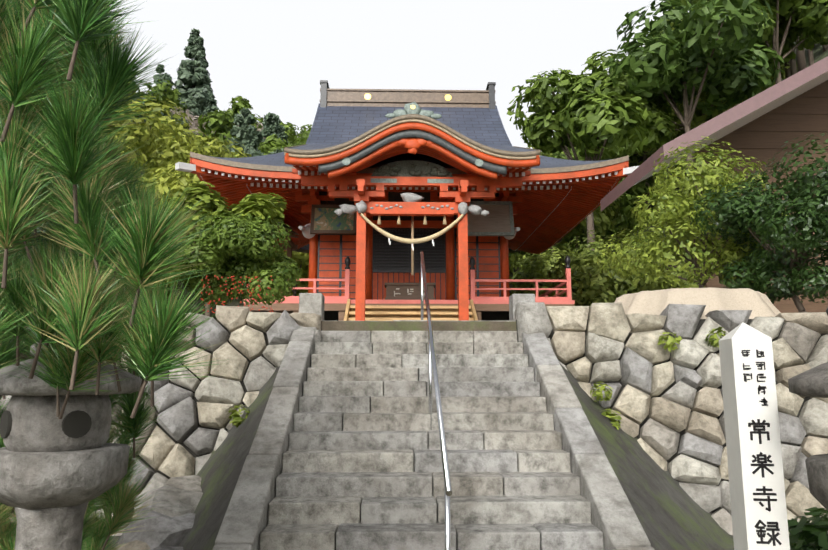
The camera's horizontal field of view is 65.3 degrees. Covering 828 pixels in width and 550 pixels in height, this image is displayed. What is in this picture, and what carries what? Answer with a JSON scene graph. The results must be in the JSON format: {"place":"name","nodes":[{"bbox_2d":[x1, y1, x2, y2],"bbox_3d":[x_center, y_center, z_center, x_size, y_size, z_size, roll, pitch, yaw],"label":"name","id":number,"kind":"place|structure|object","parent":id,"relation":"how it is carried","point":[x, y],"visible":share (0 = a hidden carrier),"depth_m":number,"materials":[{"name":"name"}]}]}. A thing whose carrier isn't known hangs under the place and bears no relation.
{"place":"outdoors","nodes":[
{"label":"outdoors","id":0,"kind":"place"},
{"bbox_2d":[217,321,516,330],"bbox_3d":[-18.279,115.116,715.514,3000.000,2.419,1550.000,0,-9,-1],"label":"ground","id":1,"kind":"structure","parent":0,"point":[417,325],"depth_m":8.07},
{"bbox_2d":[0,308,141,549],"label":"lantern","id":2,"kind":"object","parent":1,"relation":"on","point":[57,475],"visible":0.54,"depth_m":2.43,"materials":[{"name":"stone"}]},
{"bbox_2d":[0,0,227,549],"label":"pine","id":3,"kind":"object","parent":1,"relation":"on","point":[54,54],"visible":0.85,"depth_m":1.80,"materials":[{"name":"green plant"}]},
{"bbox_2d":[110,475,202,549],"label":"boulders","id":4,"kind":"object","parent":1,"relation":"on","point":[174,501],"visible":0.73,"depth_m":5.76,"materials":[{"name":"grey stone"}]},
{"bbox_2d":[0,305,321,535],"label":"wall","id":5,"kind":"structure","parent":1,"relation":"on","point":[190,432],"depth_m":7.53,"materials":[{"name":"beige stone"}]},
{"bbox_2d":[112,216,298,311],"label":"bush","id":6,"kind":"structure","parent":1,"relation":"on","point":[293,246],"depth_m":21.34,"materials":[{"name":"green plant"}]},
{"bbox_2d":[128,181,302,313],"bbox_3d":[-3.021,-0.303,9.728,2.680,2.118,2.103,0,-9,-1],"label":"bush","id":7,"kind":"object","parent":1,"relation":"on","point":[237,247],"visible":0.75,"depth_m":9.41,"materials":[{"name":"green plant"}]},
{"bbox_2d":[244,255,574,320],"bbox_3d":[-0.170,1.193,19.319,8.460,2.640,9.566,0,-9,-1],"label":"veranda","id":8,"kind":"object","parent":1,"relation":"on","point":[401,301],"visible":0.31,"depth_m":16.56,"materials":[{"name":"red wood"}]},
{"bbox_2d":[295,187,522,299],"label":"hall","id":9,"kind":"structure","parent":8,"relation":"on","point":[386,262],"depth_m":18.13,"materials":[{"name":"red wood"}]},
{"bbox_2d":[175,157,638,253],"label":"eaves","id":10,"kind":"object","parent":9,"relation":"attached to","point":[553,209],"visible":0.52,"depth_m":17.53,"materials":[{"name":"red wood"}]},
{"bbox_2d":[190,80,628,252],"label":"roof","id":11,"kind":"structure","parent":10,"relation":"on","point":[343,116],"depth_m":20.71,"materials":[{"name":"tile"}]},
{"bbox_2d":[284,102,540,320],"bbox_3d":[-0.086,-1.326,16.400,5.570,6.533,5.130,0,-9,-1],"label":"entrance porch","id":12,"kind":"object","parent":1,"relation":"on","point":[413,128],"visible":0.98,"depth_m":14.48,"materials":[{"name":"wood"}]},
{"bbox_2d":[298,201,519,274],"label":"fittings","id":13,"kind":"object","parent":12,"relation":"attached to","point":[498,220],"visible":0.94,"depth_m":17.47,"materials":[{"name":"beige wicker"}]},
{"bbox_2d":[260,320,603,549],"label":"stair steps","id":14,"kind":"structure","parent":1,"relation":"on","point":[362,467],"depth_m":5.60,"materials":[{"name":"stone"}]},
{"bbox_2d":[212,293,654,549],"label":"stair kerbs","id":15,"kind":"structure","parent":1,"relation":"on","point":[614,520],"depth_m":5.56,"materials":[{"name":"stone"}]},
{"bbox_2d":[420,251,451,549],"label":"handrail","id":16,"kind":"object","parent":1,"relation":"on","point":[432,364],"visible":0.9,"depth_m":5.19,"materials":[{"name":"metal"}]},
{"bbox_2d":[509,227,704,307],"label":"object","id":17,"kind":"object","parent":1,"relation":"on","point":[595,286],"visible":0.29,"depth_m":21.60,"materials":[{"name":"green plant"}]},
{"bbox_2d":[514,302,827,534],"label":"wall","id":18,"kind":"structure","parent":1,"relation":"on","point":[668,405],"depth_m":7.58,"materials":[{"name":"beige stone"}]},
{"bbox_2d":[595,136,793,288],"bbox_3d":[4.858,-0.619,11.172,2.971,3.302,3.142,0,-9,-1],"label":"bush","id":19,"kind":"object","parent":1,"relation":"on","point":[707,257],"visible":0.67,"depth_m":10.65,"materials":[{"name":"green plant"}]},
{"bbox_2d":[614,287,780,318],"bbox_3d":[3.885,0.536,8.955,2.834,0.600,1.896,0,-9,-1],"label":"boulder","id":20,"kind":"object","parent":1,"relation":"on","point":[657,302],"visible":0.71,"depth_m":8.37,"materials":[{"name":"beige stone"}]},
{"bbox_2d":[719,322,789,549],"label":"signpost","id":21,"kind":"object","parent":1,"relation":"on","point":[756,481],"visible":1,"depth_m":2.51,"materials":[{"name":"white paint"}]},
{"bbox_2d":[690,133,827,312],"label":"bush","id":22,"kind":"object","parent":1,"relation":"on","point":[806,219],"visible":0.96,"depth_m":9.06,"materials":[{"name":"green plant"}]},
{"bbox_2d":[788,507,827,549],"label":"shrub","id":23,"kind":"object","parent":1,"relation":"on","point":[805,533],"visible":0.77,"depth_m":3.24,"materials":[{"name":"green plant"}]},
{"bbox_2d":[788,307,827,509],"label":"boulders","id":24,"kind":"object","parent":1,"relation":"on","point":[812,382],"visible":1,"depth_m":2.16,"materials":[{"name":"stone"}]},
{"bbox_2d":[9,360,796,549],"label":"embankment","id":25,"kind":"object","parent":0,"point":[670,513],"visible":0.25,"depth_m":6.23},
{"bbox_2d":[228,327,725,429],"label":"weeds","id":26,"kind":"object","parent":25,"relation":"on","point":[236,420],"visible":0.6,"depth_m":7.33,"materials":[{"name":"green plant"}]},
{"bbox_2d":[110,0,698,284],"label":"sky","id":27,"kind":"structure","parent":0,"point":[275,55],"materials":[{"name":"white"}]},
{"bbox_2d":[14,42,827,319],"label":"hills","id":28,"kind":"structure","parent":0,"point":[819,54],"depth_m":57.04,"materials":[{"name":"green plant"}]},
{"bbox_2d":[51,90,308,316],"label":"trees","id":29,"kind":"object","parent":28,"relation":"on","point":[164,148],"visible":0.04,"depth_m":33.37,"materials":[{"name":"green plant"}]},
{"bbox_2d":[170,106,265,146],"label":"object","id":30,"kind":"object","parent":28,"relation":"on","point":[194,125],"visible":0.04,"depth_m":110.71,"materials":[{"name":"grey plant"}]},
{"bbox_2d":[28,28,542,302],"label":"conifers","id":31,"kind":"object","parent":28,"relation":"on","point":[197,96],"visible":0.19,"depth_m":120.24,"materials":[{"name":"green plant"}]},
{"bbox_2d":[107,79,609,273],"bbox_3d":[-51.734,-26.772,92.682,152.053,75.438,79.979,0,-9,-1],"label":"deciduous tree","id":32,"kind":"object","parent":28,"relation":"on","point":[221,122],"visible":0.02,"depth_m":106.04,"materials":[{"name":"green plant"}]},
{"bbox_2d":[509,20,813,278],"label":"forest","id":33,"kind":"object","parent":28,"relation":"on","point":[604,221],"visible":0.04,"depth_m":41.86,"materials":[{"name":"green plant"}]},
{"bbox_2d":[507,0,827,274],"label":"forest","id":34,"kind":"object","parent":28,"relation":"on","point":[590,113],"visible":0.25,"depth_m":34.50,"materials":[{"name":"green plant"}]},
{"bbox_2d":[522,0,814,259],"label":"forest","id":35,"kind":"object","parent":28,"relation":"on","point":[704,51],"visible":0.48,"depth_m":32.45,"materials":[{"name":"green plant"}]},
{"bbox_2d":[600,56,827,312],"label":"building","id":36,"kind":"structure","parent":0,"point":[764,125],"depth_m":14.00,"materials":[{"name":"brown wood"}]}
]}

